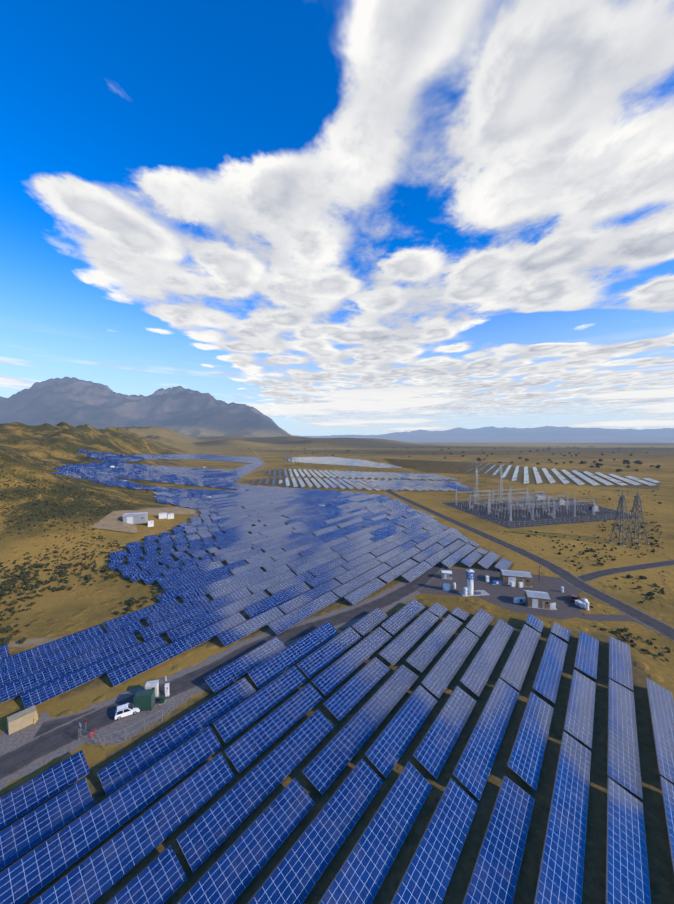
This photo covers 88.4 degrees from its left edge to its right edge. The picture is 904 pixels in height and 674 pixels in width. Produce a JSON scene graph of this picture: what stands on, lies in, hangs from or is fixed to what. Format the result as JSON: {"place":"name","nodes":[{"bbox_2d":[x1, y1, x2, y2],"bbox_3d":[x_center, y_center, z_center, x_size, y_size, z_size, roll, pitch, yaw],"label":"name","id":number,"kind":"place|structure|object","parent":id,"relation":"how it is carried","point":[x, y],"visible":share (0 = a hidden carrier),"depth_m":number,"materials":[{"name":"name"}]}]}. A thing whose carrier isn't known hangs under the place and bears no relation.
{"place":"outdoors","nodes":[
{"label":"outdoors","id":0,"kind":"place"},
{"bbox_2d":[3,548,247,647],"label":"bare ground patches","id":1,"kind":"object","parent":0,"point":[29,642],"depth_m":70.21,"materials":[{"name":"beige soil"}]},
{"bbox_2d":[0,546,456,781],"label":"road","id":2,"kind":"structure","parent":0,"point":[29,752],"depth_m":57.40,"materials":[{"name":"grey asphalt"}]},
{"bbox_2d":[114,703,139,719],"bbox_3d":[-31.209,38.370,51.602,3.246,1.369,1.565,-1,2,-30],"label":"car","id":3,"kind":"object","parent":2,"relation":"on","point":[124,710],"visible":0.96,"depth_m":51.14,"materials":[{"name":"metal"}]},
{"bbox_2d":[133,688,154,710],"bbox_3d":[-29.323,37.856,52.828,2.506,2.330,1.640,0,2,-9],"label":"green container","id":4,"kind":"object","parent":2,"relation":"on","point":[143,699],"visible":0.83,"depth_m":52.16,"materials":[{"name":"metal"}]},
{"bbox_2d":[145,680,159,698],"bbox_3d":[-29.353,37.775,54.983,1.888,2.350,1.200,0,2,-13],"label":"white cabinet","id":5,"kind":"object","parent":2,"relation":"on","point":[152,684],"visible":0.54,"depth_m":54.69,"materials":[{"name":"metal"}]},
{"bbox_2d":[164,683,169,696],"bbox_3d":[-27.134,38.014,55.345,0.750,1.850,0.650,0,2,-10],"label":"white kiosk","id":6,"kind":"object","parent":2,"relation":"on","point":[167,693],"visible":0.83,"depth_m":55.12,"materials":[{"name":"metal"}]},
{"bbox_2d":[234,451,368,492],"bbox_3d":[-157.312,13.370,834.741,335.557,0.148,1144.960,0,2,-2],"label":"track","id":7,"kind":"structure","parent":0,"point":[263,465],"depth_m":472.87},
{"bbox_2d":[0,377,673,903],"bbox_3d":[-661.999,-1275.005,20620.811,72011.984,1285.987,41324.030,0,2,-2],"label":"ground","id":8,"kind":"structure","parent":0,"point":[72,415],"depth_m":114.05,"materials":[{"name":"brown soil"}]},
{"bbox_2d":[33,706,95,737],"bbox_3d":[-38.545,39.110,49.298,7.663,0.001,5.883,-1,2,-24],"label":"gravel patch","id":9,"kind":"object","parent":8,"relation":"on","point":[48,724],"visible":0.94,"depth_m":50.43,"materials":[{"name":"grey gravel"}]},
{"bbox_2d":[78,697,173,747],"bbox_3d":[-29.087,38.264,48.436,11.732,1.800,3.239,-1,2,-30],"label":"fence","id":10,"kind":"object","parent":8,"relation":"on","point":[162,712],"visible":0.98,"depth_m":47.14,"materials":[{"name":"metal"}]},
{"bbox_2d":[123,512,147,523],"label":"building","id":11,"kind":"structure","parent":8,"relation":"on","point":[134,518],"depth_m":149.24,"materials":[{"name":"metal"}]},
{"bbox_2d":[91,506,200,532],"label":"pad","id":12,"kind":"object","parent":8,"relation":"on","point":[113,520],"visible":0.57,"depth_m":151.64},
{"bbox_2d":[148,520,153,526],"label":"cab","id":13,"kind":"object","parent":8,"relation":"on","point":[151,523],"visible":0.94,"depth_m":149.39,"materials":[{"name":"metal"}]},
{"bbox_2d":[159,512,166,518],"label":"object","id":14,"kind":"object","parent":8,"relation":"on","point":[162,515],"visible":0.85,"depth_m":163.10,"materials":[{"name":"metal"}]},
{"bbox_2d":[167,513,173,518],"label":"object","id":15,"kind":"object","parent":8,"relation":"on","point":[170,515],"visible":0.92,"depth_m":165.02,"materials":[{"name":"metal"}]},
{"bbox_2d":[0,546,459,789],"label":"road shoulder","id":16,"kind":"object","parent":8,"relation":"on","point":[34,767],"visible":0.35,"depth_m":59.85},
{"bbox_2d":[0,712,49,754],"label":"gravel pad","id":17,"kind":"object","parent":16,"relation":"on","point":[8,742],"visible":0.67,"depth_m":47.87,"materials":[{"name":"grey gravel"}]},
{"bbox_2d":[7,705,36,734],"bbox_3d":[-44.882,38.191,49.434,1.540,1.880,3.030,2,2,40],"label":"beige container","id":18,"kind":"object","parent":17,"relation":"on","point":[19,720],"visible":0.92,"depth_m":49.02,"materials":[{"name":"metal"}]},
{"bbox_2d":[85,693,190,743],"bbox_3d":[-29.613,39.035,51.737,7.338,0.001,13.106,1,2,38],"label":"gravel pad","id":19,"kind":"object","parent":16,"relation":"on","point":[128,723],"visible":0.56,"depth_m":49.90,"materials":[{"name":"grey gravel"}]},
{"bbox_2d":[158,695,165,704],"bbox_3d":[-27.133,38.464,53.812,0.900,1.050,0.700,0,2,-10],"label":"green box","id":20,"kind":"object","parent":19,"relation":"on","point":[162,700],"visible":0.96,"depth_m":53.56,"materials":[{"name":"metal"}]},
{"bbox_2d":[0,443,670,661],"bbox_3d":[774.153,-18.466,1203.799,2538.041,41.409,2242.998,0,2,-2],"label":"shrubs","id":21,"kind":"object","parent":8,"relation":"on","point":[24,577],"visible":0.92,"depth_m":108.70,"materials":[{"name":"green plant"}]},
{"bbox_2d":[0,449,673,903],"bbox_3d":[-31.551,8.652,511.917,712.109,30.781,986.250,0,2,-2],"label":"solar panels","id":22,"kind":"object","parent":8,"relation":"on","point":[118,653],"visible":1,"depth_m":48.43,"materials":[{"name":"blue"}]},
{"bbox_2d":[418,569,583,619],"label":"gravel yard","id":23,"kind":"structure","parent":8,"relation":"on","point":[502,595],"depth_m":94.20,"materials":[{"name":"grey gravel"}]},
{"bbox_2d":[443,583,449,590],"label":"dome tank","id":24,"kind":"object","parent":23,"relation":"on","point":[446,586],"visible":0.88,"depth_m":94.11,"materials":[{"name":"metal"}]},
{"bbox_2d":[441,570,451,579],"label":"shed","id":25,"kind":"structure","parent":23,"relation":"on","point":[446,574],"depth_m":102.06,"materials":[{"name":"metal"}]},
{"bbox_2d":[458,569,489,596],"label":"silo tower","id":26,"kind":"structure","parent":23,"relation":"on","point":[469,590],"depth_m":91.32,"materials":[{"name":"metal"}]},
{"bbox_2d":[491,580,501,584],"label":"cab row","id":27,"kind":"object","parent":23,"relation":"on","point":[496,582],"visible":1,"depth_m":98.32,"materials":[{"name":"metal"}]},
{"bbox_2d":[510,581,515,586],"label":"cab","id":28,"kind":"object","parent":23,"relation":"on","point":[512,583],"visible":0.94,"depth_m":96.60,"materials":[{"name":"metal"}]},
{"bbox_2d":[499,570,531,586],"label":"building","id":29,"kind":"structure","parent":23,"relation":"on","point":[507,577],"depth_m":97.76,"materials":[{"name":"brick"}]},
{"bbox_2d":[513,597,525,603],"bbox_3d":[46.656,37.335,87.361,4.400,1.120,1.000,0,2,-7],"label":"car","id":30,"kind":"object","parent":23,"relation":"on","point":[519,600],"visible":0.69,"depth_m":87.01,"materials":[{"name":"metal"}]},
{"bbox_2d":[517,582,523,587],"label":"cab","id":31,"kind":"object","parent":23,"relation":"on","point":[520,584],"visible":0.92,"depth_m":96.08,"materials":[{"name":"metal"}]},
{"bbox_2d":[524,590,549,609],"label":"building","id":32,"kind":"structure","parent":23,"relation":"on","point":[538,599],"depth_m":84.49,"materials":[{"name":"brick"}]},
{"bbox_2d":[549,602,557,609],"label":"cabinet","id":33,"kind":"object","parent":23,"relation":"on","point":[553,606],"visible":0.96,"depth_m":83.72,"materials":[{"name":"metal"}]},
{"bbox_2d":[380,488,673,640],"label":"road","id":34,"kind":"structure","parent":8,"relation":"on","point":[658,626],"depth_m":100.19,"materials":[{"name":"grey asphalt"}]},
{"bbox_2d":[442,483,636,526],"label":"substation","id":35,"kind":"object","parent":8,"relation":"on","point":[593,507],"visible":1,"depth_m":199.73,"materials":[{"name":"metal"}]},
{"bbox_2d":[442,499,641,528],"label":"pad","id":36,"kind":"object","parent":8,"relation":"on","point":[540,520],"visible":0.6,"depth_m":191.22,"materials":[{"name":"grey gravel"}]},
{"bbox_2d":[473,468,479,503],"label":"tall mast","id":37,"kind":"object","parent":36,"relation":"on","point":[476,474],"visible":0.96,"depth_m":224.41,"materials":[{"name":"metal"}]},
{"bbox_2d":[498,466,503,502],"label":"tall mast","id":38,"kind":"object","parent":36,"relation":"on","point":[500,486],"visible":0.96,"depth_m":228.46,"materials":[{"name":"metal"}]},
{"bbox_2d":[570,594,578,601],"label":"maroon car","id":39,"kind":"object","parent":8,"relation":"on","point":[573,597],"visible":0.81,"depth_m":87.27,"materials":[{"name":"metal"}]},
{"bbox_2d":[579,602,584,608],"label":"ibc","id":40,"kind":"object","parent":8,"relation":"on","point":[581,605],"visible":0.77,"depth_m":84.18,"materials":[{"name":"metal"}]},
{"bbox_2d":[585,602,589,610],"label":"storage tank","id":41,"kind":"object","parent":8,"relation":"on","point":[587,606],"visible":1,"depth_m":83.30,"materials":[{"name":"metal"}]},
{"bbox_2d":[573,604,652,629],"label":"dirt track","id":42,"kind":"structure","parent":8,"relation":"on","point":[602,617],"depth_m":79.82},
{"bbox_2d":[608,490,633,545],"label":"pylon","id":43,"kind":"object","parent":8,"relation":"on","point":[622,498],"visible":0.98,"depth_m":136.33,"materials":[{"name":"metal"}]},
{"bbox_2d":[577,560,673,581],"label":"road side","id":44,"kind":"structure","parent":8,"relation":"on","point":[587,577],"depth_m":109.55,"materials":[{"name":"asphalt"}]},
{"bbox_2d":[624,490,649,544],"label":"pylon","id":45,"kind":"object","parent":8,"relation":"on","point":[637,498],"visible":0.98,"depth_m":137.75,"materials":[{"name":"metal"}]},
{"bbox_2d":[0,0,673,435],"label":"sky","id":46,"kind":"structure","parent":0,"point":[318,217],"materials":[{"name":"blue"}]}
]}

